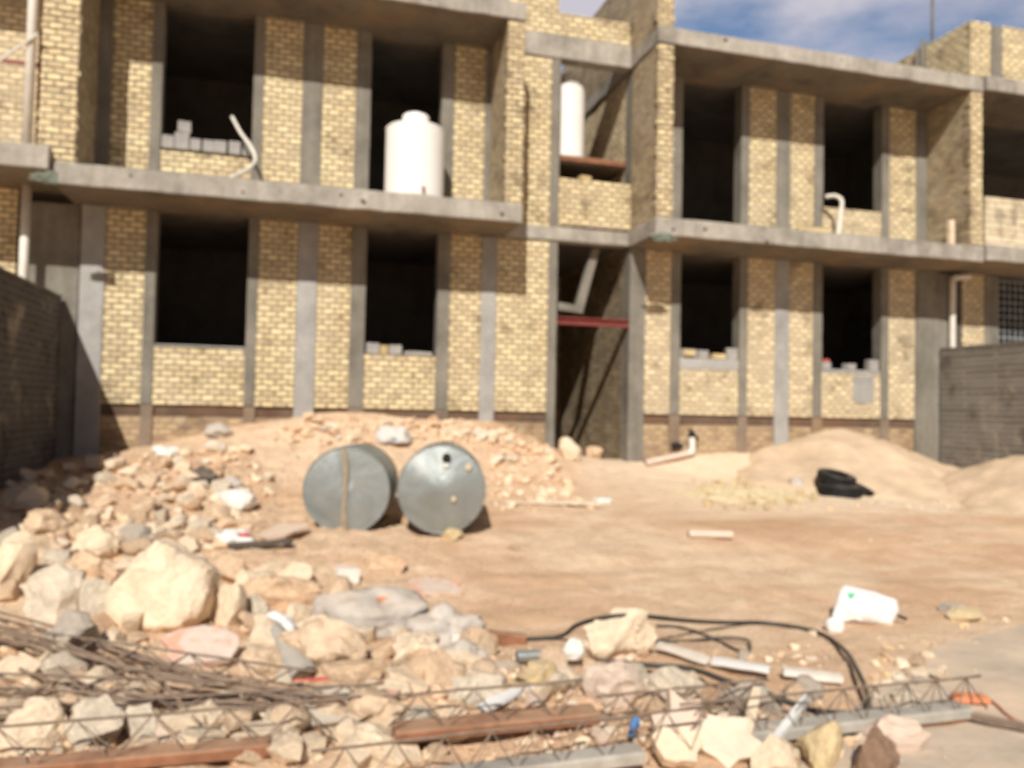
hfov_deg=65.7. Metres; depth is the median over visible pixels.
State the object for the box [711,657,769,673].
pipe
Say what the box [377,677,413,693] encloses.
stone
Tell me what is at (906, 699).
stone
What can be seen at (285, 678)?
stone
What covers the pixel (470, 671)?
stone
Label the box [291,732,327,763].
stone
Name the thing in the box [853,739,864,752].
stone
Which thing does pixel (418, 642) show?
rock
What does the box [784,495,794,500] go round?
brick fragment
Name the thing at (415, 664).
stone
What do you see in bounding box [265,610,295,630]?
plastic bag
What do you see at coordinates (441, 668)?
stone
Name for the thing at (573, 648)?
plastic bag
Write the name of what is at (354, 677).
stone
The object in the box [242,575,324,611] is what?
rock
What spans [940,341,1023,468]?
boundary wall
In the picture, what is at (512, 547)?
rock
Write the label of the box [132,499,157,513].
stone
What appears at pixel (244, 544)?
batten
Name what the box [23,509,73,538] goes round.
rock
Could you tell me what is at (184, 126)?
loose block
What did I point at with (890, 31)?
sky
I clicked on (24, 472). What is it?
stone
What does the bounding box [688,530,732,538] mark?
pipe piece
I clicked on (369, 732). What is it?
rock
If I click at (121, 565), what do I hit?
stone
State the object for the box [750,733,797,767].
rock
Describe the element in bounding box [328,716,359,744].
stone
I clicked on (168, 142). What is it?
loose block
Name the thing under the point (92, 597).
rock
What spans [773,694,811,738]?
batten
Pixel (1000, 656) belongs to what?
road
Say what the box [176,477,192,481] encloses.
stone
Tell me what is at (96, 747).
stone
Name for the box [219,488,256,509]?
rock
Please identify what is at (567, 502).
plank
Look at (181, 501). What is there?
stone
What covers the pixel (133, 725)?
rock
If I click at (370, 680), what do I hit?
stone
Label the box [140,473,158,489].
stone
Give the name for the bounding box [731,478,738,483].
brick fragment
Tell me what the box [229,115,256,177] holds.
bent pipe
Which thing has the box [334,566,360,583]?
carton
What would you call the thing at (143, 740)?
stone
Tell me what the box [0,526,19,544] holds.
rock
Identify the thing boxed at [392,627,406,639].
stone
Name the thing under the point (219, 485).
stone
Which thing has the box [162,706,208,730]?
stone
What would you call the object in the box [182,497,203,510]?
stone
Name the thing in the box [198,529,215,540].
stone
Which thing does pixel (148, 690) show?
stone
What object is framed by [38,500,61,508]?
stone
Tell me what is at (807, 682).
rock
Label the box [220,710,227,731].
stone
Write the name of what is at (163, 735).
rock
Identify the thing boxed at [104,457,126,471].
stone
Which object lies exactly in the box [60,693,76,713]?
stone
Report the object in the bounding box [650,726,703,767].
plaster slab
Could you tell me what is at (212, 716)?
rock
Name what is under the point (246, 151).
loose block
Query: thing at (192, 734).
stone
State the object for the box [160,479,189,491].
stone
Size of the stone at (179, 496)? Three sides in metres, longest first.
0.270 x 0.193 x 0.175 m
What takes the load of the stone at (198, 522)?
on the ground
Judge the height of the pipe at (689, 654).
0.044 m
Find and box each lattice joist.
[0,625,321,690]
[0,672,240,706]
[0,682,383,722]
[0,695,361,767]
[311,705,710,767]
[383,678,600,743]
[596,678,772,721]
[679,675,987,742]
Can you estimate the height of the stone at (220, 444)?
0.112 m
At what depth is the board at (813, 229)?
13.44 m
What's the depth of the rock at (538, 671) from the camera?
4.18 m
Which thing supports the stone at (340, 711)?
on the ground
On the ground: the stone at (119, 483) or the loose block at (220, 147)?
the stone at (119, 483)
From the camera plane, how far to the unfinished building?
13.21 m
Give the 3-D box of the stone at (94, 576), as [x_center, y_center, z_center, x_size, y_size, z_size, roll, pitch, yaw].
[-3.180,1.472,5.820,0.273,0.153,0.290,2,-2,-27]
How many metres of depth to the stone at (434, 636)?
5.17 m
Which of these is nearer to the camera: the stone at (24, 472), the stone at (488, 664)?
the stone at (488, 664)
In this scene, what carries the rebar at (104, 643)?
on the lattice joist at (152, 699)
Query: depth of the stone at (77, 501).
7.91 m
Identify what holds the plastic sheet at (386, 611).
on the ground
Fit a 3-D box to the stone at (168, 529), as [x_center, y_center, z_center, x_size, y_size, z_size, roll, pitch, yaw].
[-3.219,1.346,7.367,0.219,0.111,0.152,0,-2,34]
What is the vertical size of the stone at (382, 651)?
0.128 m
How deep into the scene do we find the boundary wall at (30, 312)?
9.87 m
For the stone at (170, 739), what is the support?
on the ground
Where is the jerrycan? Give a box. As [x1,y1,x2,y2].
[832,585,906,624]
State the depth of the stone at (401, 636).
4.89 m
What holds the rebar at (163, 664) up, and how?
on the lattice joist at (152, 699)
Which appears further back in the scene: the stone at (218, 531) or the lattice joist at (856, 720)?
the stone at (218, 531)
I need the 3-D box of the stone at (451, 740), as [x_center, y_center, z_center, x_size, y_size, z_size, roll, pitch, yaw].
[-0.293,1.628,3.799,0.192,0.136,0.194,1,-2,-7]
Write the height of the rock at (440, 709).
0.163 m
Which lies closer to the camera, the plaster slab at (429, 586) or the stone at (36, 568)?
the stone at (36, 568)
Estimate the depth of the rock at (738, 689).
4.20 m
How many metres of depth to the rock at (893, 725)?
3.84 m
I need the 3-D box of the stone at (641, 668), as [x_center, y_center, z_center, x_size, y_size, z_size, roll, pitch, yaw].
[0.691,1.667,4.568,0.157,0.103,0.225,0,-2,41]
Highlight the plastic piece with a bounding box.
[628,717,639,736]
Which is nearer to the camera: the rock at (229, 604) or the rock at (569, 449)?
the rock at (229, 604)
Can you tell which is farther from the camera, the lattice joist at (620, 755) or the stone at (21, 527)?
the stone at (21, 527)
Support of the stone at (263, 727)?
on the ground
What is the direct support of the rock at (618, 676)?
on the ground
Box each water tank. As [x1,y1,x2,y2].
[384,111,444,196]
[560,72,584,156]
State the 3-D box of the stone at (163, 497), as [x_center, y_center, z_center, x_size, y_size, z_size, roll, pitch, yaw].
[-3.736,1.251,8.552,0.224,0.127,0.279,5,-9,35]
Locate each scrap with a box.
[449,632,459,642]
[486,629,526,645]
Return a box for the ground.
[0,412,1023,767]
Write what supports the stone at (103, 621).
on the ground
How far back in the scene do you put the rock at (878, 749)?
3.53 m
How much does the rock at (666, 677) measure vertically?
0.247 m
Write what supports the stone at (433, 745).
on the ground
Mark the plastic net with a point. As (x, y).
(956, 696)
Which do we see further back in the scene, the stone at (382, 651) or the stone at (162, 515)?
the stone at (162, 515)
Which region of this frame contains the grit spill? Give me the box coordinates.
[674,483,820,504]
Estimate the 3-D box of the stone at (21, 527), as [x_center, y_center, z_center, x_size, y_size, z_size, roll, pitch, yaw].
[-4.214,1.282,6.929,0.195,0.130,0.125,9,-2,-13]
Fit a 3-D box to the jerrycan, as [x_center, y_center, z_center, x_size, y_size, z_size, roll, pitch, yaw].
[2.775,1.731,6.189,0.586,0.280,0.216,1,-2,4]
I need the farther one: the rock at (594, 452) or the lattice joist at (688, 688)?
the rock at (594, 452)
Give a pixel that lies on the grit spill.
(732, 495)
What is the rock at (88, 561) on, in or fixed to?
on the ground
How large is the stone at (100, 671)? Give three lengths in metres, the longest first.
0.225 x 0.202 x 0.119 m
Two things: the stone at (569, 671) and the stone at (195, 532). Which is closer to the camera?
the stone at (569, 671)
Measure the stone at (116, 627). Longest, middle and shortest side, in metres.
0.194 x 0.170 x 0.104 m
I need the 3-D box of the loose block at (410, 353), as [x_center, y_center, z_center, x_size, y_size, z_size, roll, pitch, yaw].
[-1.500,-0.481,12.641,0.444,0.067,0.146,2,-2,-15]
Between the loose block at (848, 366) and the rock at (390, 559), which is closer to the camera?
the rock at (390, 559)
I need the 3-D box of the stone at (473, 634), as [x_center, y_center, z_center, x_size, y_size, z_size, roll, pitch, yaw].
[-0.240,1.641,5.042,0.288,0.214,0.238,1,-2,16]
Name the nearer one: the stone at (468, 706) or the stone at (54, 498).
the stone at (468, 706)
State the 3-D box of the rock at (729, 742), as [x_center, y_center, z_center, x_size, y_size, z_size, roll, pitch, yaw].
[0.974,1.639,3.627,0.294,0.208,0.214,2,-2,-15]
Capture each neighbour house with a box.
[0,0,81,457]
[895,20,1023,462]
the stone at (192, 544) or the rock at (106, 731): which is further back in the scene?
the stone at (192, 544)
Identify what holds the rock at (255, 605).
on the ground
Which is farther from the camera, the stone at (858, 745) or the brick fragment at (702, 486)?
the brick fragment at (702, 486)
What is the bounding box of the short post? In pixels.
[946,220,954,243]
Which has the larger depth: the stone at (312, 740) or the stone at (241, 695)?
the stone at (241, 695)
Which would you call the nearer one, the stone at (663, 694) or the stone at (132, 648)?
the stone at (663, 694)
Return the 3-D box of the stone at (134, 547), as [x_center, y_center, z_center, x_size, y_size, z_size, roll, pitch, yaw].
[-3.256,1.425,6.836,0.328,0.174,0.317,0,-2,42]
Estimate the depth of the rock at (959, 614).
6.27 m
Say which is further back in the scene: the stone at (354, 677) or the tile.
the tile
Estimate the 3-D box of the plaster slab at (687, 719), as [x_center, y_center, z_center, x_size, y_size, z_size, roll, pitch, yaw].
[0.813,1.600,3.734,0.332,0.296,0.226,2,-2,-15]
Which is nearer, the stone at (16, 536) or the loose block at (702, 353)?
the stone at (16, 536)
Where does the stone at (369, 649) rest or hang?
on the ground
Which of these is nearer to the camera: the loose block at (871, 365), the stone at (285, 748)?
the stone at (285, 748)
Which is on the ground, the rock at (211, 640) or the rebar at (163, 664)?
the rock at (211, 640)
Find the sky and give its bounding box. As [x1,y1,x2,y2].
[505,0,1023,73]
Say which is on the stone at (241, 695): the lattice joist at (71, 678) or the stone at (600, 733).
the lattice joist at (71, 678)
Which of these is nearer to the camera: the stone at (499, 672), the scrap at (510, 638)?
the stone at (499, 672)
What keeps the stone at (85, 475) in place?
on the ground
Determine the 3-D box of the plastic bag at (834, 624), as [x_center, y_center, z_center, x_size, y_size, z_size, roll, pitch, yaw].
[2.409,1.792,5.922,0.149,0.110,0.111,2,-2,-15]
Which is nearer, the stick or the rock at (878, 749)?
the rock at (878, 749)
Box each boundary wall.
[0,267,61,489]
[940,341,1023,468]
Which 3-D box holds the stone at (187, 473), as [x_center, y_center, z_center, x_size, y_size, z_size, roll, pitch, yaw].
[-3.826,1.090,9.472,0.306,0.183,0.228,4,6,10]
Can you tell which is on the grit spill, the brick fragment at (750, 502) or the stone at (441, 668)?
the brick fragment at (750, 502)
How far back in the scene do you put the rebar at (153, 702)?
3.80 m
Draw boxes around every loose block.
[162,135,174,150]
[174,132,189,151]
[178,120,191,133]
[190,138,201,152]
[203,139,214,154]
[214,140,226,155]
[228,141,240,157]
[242,141,250,157]
[365,343,379,353]
[389,345,401,354]
[404,351,431,355]
[680,349,696,357]
[697,350,707,358]
[724,348,737,359]
[822,362,830,368]
[842,364,855,369]
[865,360,877,370]
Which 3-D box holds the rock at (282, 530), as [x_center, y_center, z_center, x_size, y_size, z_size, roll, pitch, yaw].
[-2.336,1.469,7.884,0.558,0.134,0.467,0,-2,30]
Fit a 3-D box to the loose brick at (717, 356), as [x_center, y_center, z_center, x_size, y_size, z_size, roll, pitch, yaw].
[3.650,-0.487,14.058,0.264,0.098,0.146,2,-2,-15]
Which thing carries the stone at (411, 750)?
on the ground
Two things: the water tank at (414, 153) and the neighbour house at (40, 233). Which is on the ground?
the neighbour house at (40, 233)
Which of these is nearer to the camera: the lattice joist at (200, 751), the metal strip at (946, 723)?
the lattice joist at (200, 751)
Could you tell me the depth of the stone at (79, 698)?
3.82 m
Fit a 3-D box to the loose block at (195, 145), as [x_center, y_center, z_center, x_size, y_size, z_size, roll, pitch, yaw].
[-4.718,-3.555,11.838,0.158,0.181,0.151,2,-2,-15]
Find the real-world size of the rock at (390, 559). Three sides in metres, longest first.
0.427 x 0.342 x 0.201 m
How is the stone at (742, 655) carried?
on the ground
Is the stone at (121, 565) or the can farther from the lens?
the stone at (121, 565)
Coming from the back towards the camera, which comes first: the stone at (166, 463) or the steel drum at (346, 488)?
the stone at (166, 463)
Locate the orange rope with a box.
[979,692,1022,721]
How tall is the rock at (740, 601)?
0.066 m
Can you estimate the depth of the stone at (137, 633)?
4.98 m
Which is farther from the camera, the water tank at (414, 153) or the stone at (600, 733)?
the water tank at (414, 153)
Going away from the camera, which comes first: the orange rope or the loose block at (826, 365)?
the orange rope
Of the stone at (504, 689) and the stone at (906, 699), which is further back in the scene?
the stone at (906, 699)
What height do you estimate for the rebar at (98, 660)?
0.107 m
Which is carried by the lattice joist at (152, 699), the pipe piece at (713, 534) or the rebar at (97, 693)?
the rebar at (97, 693)
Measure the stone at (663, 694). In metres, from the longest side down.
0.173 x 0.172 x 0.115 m
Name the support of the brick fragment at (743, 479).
on the ground
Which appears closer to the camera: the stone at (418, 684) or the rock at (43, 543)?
the stone at (418, 684)
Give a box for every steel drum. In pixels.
[303,443,398,531]
[397,442,485,533]
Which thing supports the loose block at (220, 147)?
on the unfinished building
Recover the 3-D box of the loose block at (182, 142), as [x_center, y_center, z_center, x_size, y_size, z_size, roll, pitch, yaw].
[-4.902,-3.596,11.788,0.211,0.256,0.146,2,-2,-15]
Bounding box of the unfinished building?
[37,0,982,461]
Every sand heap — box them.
[737,428,959,502]
[940,456,1023,517]
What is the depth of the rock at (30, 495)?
7.75 m
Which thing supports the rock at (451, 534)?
on the ground
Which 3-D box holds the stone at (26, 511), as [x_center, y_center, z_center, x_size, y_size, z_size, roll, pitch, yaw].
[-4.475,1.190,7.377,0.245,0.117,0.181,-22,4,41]
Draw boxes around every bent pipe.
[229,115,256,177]
[826,194,843,232]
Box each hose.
[526,613,871,709]
[595,658,847,714]
[655,624,751,651]
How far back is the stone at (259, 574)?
6.31 m
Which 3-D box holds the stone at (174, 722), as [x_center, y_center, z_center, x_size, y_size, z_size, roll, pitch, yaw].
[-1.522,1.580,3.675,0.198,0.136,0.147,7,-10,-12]
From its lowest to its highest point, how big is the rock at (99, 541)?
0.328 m
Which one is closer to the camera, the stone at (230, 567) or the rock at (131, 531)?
the stone at (230, 567)
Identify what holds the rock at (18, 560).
on the ground
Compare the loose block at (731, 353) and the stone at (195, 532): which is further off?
the loose block at (731, 353)
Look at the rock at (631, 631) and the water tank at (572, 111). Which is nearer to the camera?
the rock at (631, 631)
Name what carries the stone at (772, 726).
on the ground
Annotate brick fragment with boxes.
[699,484,708,488]
[703,502,712,506]
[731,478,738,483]
[738,477,747,482]
[745,500,755,503]
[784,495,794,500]
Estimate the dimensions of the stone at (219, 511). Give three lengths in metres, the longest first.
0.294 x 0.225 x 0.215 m
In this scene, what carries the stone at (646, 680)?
on the ground
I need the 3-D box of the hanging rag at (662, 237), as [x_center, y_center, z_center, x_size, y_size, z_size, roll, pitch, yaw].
[2.363,-2.316,12.518,0.572,0.162,0.063,2,-2,-15]
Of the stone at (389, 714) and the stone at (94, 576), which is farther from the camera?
the stone at (94, 576)
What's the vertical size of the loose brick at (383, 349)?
0.147 m
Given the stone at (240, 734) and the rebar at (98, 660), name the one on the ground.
the stone at (240, 734)
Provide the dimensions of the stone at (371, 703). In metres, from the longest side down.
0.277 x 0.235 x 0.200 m
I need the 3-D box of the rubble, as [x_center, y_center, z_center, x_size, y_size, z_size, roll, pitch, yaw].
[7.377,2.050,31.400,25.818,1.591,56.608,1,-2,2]
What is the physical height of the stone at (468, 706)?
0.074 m
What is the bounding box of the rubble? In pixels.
[0,412,1010,765]
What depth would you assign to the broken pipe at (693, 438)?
13.57 m
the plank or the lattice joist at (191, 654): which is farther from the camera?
the plank
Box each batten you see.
[201,539,293,548]
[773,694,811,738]
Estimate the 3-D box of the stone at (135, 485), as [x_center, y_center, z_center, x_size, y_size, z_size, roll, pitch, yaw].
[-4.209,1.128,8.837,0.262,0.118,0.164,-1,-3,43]
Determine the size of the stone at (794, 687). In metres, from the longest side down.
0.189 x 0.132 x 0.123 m
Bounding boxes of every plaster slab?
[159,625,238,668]
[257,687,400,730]
[406,578,462,595]
[649,688,701,729]
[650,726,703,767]
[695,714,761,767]
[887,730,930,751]
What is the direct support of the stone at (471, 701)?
on the ground
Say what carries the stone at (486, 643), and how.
on the ground
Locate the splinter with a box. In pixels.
[745,686,759,735]
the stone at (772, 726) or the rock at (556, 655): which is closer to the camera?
the stone at (772, 726)
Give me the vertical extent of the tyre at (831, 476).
0.275 m
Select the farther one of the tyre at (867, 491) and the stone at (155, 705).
the tyre at (867, 491)
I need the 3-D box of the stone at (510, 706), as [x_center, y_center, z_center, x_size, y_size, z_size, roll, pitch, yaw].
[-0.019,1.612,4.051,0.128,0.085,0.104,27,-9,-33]
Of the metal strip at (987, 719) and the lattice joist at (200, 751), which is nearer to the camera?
the lattice joist at (200, 751)
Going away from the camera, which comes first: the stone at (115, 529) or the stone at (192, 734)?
the stone at (192, 734)
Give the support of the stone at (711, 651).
on the ground
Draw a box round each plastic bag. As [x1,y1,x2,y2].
[150,445,179,456]
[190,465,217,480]
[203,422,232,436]
[215,529,254,542]
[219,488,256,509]
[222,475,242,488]
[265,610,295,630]
[375,424,412,442]
[404,602,485,647]
[562,637,584,659]
[593,497,613,503]
[789,477,804,485]
[825,617,844,632]
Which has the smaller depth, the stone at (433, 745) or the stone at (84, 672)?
the stone at (433, 745)
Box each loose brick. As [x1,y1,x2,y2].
[379,345,387,354]
[577,175,590,180]
[683,349,694,355]
[709,353,725,358]
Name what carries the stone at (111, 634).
on the ground
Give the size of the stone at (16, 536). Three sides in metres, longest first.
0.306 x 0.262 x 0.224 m
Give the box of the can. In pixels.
[515,649,540,661]
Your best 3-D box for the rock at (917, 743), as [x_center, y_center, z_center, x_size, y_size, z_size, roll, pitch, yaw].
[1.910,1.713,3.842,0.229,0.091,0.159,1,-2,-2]
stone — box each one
[0,578,18,601]
[0,655,42,683]
[0,699,21,724]
[2,531,33,542]
[8,503,29,511]
[18,524,24,530]
[19,564,63,593]
[20,468,37,480]
[21,507,41,516]
[25,641,78,656]
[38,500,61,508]
[38,548,72,564]
[39,641,71,660]
[39,651,89,678]
[44,677,56,694]
[48,496,66,502]
[56,679,78,696]
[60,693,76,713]
[60,695,89,701]
[64,495,85,507]
[72,669,89,679]
[73,666,116,694]
[79,515,100,527]
[81,474,94,479]
[83,455,103,470]
[85,573,99,578]
[86,474,94,484]
[88,746,109,749]
[89,628,126,651]
[91,612,115,632]
[93,471,115,483]
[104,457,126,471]
[107,640,142,657]
[110,523,125,535]
[110,626,123,630]
[111,556,134,574]
[111,694,127,711]
[113,475,135,489]
[118,538,152,556]
[119,611,144,632]
[119,735,162,747]
[122,682,144,697]
[125,480,141,490]
[126,631,149,635]
[126,704,158,708]
[127,509,149,523]
[127,635,148,643]
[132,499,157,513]
[138,677,163,693]
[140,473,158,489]
[153,459,173,470]
[153,502,163,510]
[153,508,169,522]
[154,493,175,503]
[155,523,173,530]
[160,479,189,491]
[160,712,194,732]
[161,521,184,529]
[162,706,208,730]
[163,729,179,743]
[164,530,181,539]
[173,724,224,743]
[175,493,197,504]
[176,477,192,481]
[178,494,193,506]
[179,537,200,552]
[181,468,198,480]
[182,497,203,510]
[184,527,210,539]
[186,517,212,529]
[187,481,209,494]
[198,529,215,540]
[204,444,224,454]
[205,503,230,522]
[209,554,249,583]
[210,528,224,533]
[211,479,231,492]
[212,469,224,480]
[216,690,246,706]
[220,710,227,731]
[223,709,258,732]
[228,732,248,737]
[233,750,265,765]
[235,569,254,584]
[238,611,255,629]
[239,718,280,736]
[245,616,287,648]
[246,593,265,602]
[247,570,275,580]
[253,561,284,574]
[254,614,265,622]
[262,705,276,719]
[266,732,302,764]
[271,704,310,730]
[276,661,314,684]
[277,561,315,580]
[279,723,300,734]
[288,704,312,731]
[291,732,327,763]
[295,614,325,629]
[300,593,320,604]
[313,700,346,713]
[321,575,352,594]
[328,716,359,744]
[331,706,347,716]
[335,737,346,757]
[342,671,384,687]
[343,733,371,767]
[346,683,399,722]
[356,627,374,644]
[359,678,380,687]
[366,646,373,658]
[368,641,394,659]
[369,701,409,730]
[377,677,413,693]
[384,666,428,692]
[390,635,410,657]
[390,735,421,764]
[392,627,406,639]
[395,632,415,641]
[399,705,433,720]
[405,650,430,675]
[414,672,424,679]
[424,647,461,689]
[426,740,447,757]
[428,632,438,639]
[431,710,468,742]
[449,649,482,665]
[454,662,466,675]
[458,626,498,649]
[463,692,479,708]
[463,701,476,710]
[465,667,488,675]
[474,657,499,673]
[475,636,496,656]
[493,670,504,674]
[495,659,521,670]
[500,682,509,707]
[503,698,519,708]
[509,698,519,706]
[510,682,530,702]
[523,691,545,708]
[531,681,550,698]
[548,671,571,693]
[556,663,581,687]
[583,657,595,671]
[590,725,610,742]
[630,662,647,679]
[644,678,648,689]
[656,691,666,698]
[698,642,720,659]
[736,649,749,660]
[766,723,777,728]
[786,682,803,701]
[792,745,804,759]
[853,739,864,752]
[890,687,917,705]
[903,666,928,677]
[908,655,925,665]
[910,675,934,686]
[925,668,947,678]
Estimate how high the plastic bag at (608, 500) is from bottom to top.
0.087 m
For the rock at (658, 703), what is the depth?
3.98 m
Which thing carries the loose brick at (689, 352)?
on the unfinished building
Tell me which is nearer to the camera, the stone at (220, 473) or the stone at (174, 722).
the stone at (174, 722)
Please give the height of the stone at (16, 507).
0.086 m
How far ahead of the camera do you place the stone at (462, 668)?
4.38 m
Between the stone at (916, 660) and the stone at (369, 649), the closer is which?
the stone at (369, 649)
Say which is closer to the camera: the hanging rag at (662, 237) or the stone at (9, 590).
the stone at (9, 590)
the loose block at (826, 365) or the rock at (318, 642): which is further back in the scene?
the loose block at (826, 365)
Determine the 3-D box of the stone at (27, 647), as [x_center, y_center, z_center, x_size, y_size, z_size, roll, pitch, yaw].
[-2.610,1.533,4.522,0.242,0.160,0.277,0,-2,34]
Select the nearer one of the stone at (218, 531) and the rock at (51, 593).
the rock at (51, 593)
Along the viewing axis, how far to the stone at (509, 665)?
4.57 m
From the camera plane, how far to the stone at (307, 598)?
5.89 m
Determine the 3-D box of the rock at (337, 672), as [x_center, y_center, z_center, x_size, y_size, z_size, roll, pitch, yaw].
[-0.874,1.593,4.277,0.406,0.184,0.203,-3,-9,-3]
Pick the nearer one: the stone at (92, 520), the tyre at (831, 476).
the stone at (92, 520)
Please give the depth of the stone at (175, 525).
7.35 m
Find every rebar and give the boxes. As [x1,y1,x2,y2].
[0,611,312,692]
[0,617,314,697]
[0,629,348,697]
[0,631,301,699]
[0,637,294,700]
[0,640,97,697]
[0,656,264,704]
[0,686,303,705]
[0,694,239,716]
[79,668,201,725]
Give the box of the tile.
[939,602,965,612]
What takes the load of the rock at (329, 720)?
on the ground
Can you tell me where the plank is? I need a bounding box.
[504,500,606,504]
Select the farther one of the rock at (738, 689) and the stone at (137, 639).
the stone at (137, 639)
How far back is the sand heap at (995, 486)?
11.77 m
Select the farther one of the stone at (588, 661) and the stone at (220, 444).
the stone at (220, 444)
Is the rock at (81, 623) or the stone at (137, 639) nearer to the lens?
the rock at (81, 623)
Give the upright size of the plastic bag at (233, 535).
0.142 m
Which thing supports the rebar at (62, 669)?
on the rebar at (140, 694)
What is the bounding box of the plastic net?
[951,691,989,703]
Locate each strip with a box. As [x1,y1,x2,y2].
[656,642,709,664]
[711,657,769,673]
[781,667,843,682]
[920,719,969,726]
[970,712,1023,731]
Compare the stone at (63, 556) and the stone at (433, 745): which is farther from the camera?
the stone at (63, 556)
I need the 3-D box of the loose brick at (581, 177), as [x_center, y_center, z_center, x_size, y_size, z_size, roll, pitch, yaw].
[1.231,-3.487,13.475,0.202,0.077,0.148,2,-2,-29]
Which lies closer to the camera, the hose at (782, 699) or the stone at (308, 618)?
the hose at (782, 699)
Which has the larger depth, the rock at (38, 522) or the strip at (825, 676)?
the rock at (38, 522)
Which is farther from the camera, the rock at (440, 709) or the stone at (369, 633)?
the stone at (369, 633)
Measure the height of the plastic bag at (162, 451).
0.145 m
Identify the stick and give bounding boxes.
[293,677,328,680]
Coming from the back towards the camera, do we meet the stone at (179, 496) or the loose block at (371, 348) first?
the loose block at (371, 348)
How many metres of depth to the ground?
7.79 m
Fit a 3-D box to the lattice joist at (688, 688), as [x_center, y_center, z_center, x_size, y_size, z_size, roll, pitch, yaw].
[0.884,1.595,4.026,1.008,0.129,0.083,2,-2,-20]
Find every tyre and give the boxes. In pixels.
[816,468,856,484]
[817,481,862,498]
[855,482,874,495]
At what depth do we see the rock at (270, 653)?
4.42 m
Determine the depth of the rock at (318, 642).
4.49 m
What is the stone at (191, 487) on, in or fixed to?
on the ground
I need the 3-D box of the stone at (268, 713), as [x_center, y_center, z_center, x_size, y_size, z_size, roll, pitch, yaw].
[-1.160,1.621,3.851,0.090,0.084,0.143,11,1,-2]
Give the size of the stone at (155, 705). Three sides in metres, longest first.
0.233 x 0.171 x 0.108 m
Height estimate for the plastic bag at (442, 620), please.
0.260 m
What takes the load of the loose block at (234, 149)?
on the unfinished building
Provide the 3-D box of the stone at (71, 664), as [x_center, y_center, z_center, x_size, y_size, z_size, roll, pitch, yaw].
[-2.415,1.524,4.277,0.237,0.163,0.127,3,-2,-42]
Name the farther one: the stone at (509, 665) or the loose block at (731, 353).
the loose block at (731, 353)
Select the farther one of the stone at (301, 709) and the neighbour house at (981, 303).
the neighbour house at (981, 303)
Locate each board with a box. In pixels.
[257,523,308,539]
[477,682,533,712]
[795,226,829,232]
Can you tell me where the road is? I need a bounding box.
[797,625,1023,767]
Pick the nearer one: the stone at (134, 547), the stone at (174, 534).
the stone at (134, 547)
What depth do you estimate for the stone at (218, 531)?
7.41 m
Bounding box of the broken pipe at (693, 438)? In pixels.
[643,428,698,465]
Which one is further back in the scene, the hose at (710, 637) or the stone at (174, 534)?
the stone at (174, 534)
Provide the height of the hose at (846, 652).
0.317 m
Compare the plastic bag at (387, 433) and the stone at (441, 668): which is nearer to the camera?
the stone at (441, 668)
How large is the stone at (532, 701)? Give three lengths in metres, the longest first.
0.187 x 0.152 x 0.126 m
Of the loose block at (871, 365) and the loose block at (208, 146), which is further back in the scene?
the loose block at (871, 365)
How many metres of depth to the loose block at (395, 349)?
12.48 m
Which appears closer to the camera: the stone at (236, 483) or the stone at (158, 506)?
the stone at (158, 506)
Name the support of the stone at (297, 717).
on the ground
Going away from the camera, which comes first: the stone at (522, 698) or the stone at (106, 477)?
the stone at (522, 698)
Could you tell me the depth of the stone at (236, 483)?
9.35 m
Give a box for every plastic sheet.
[310,586,428,637]
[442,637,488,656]
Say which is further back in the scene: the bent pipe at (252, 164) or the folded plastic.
the bent pipe at (252, 164)
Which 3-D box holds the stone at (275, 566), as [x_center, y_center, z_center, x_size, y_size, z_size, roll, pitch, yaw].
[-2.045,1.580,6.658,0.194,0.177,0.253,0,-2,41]
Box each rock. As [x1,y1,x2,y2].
[0,484,49,508]
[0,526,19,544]
[0,541,37,588]
[0,696,68,756]
[16,535,65,564]
[19,562,86,626]
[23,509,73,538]
[41,610,101,647]
[64,549,118,584]
[64,694,124,750]
[74,525,118,558]
[78,578,110,615]
[106,538,222,632]
[118,523,153,540]
[123,703,159,737]
[155,715,172,742]
[190,699,223,728]
[212,583,246,626]
[237,643,284,680]
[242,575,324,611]
[247,596,267,614]
[277,617,366,675]
[286,601,311,623]
[314,659,387,684]
[353,721,405,767]
[363,546,405,573]
[390,631,438,666]
[433,703,470,717]
[442,528,463,540]
[448,672,507,706]
[506,544,519,550]
[508,659,555,696]
[539,646,567,667]
[558,437,581,461]
[579,660,646,711]
[583,607,657,659]
[586,446,602,458]
[626,689,666,724]
[649,666,703,701]
[717,677,782,716]
[731,599,747,605]
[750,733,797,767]
[781,674,824,705]
[797,719,842,767]
[852,725,899,767]
[861,714,923,738]
[946,606,983,621]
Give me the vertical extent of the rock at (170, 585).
0.652 m
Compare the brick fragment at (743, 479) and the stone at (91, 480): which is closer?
the stone at (91, 480)
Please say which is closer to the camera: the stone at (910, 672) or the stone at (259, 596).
the stone at (910, 672)
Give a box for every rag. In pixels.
[28,171,58,184]
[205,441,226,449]
[646,233,677,242]
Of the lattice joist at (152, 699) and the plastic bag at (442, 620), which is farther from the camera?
the plastic bag at (442, 620)
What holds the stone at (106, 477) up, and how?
on the ground
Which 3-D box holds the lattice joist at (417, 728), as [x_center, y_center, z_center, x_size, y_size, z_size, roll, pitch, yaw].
[-0.089,1.525,3.742,1.031,0.208,0.154,2,-2,-15]

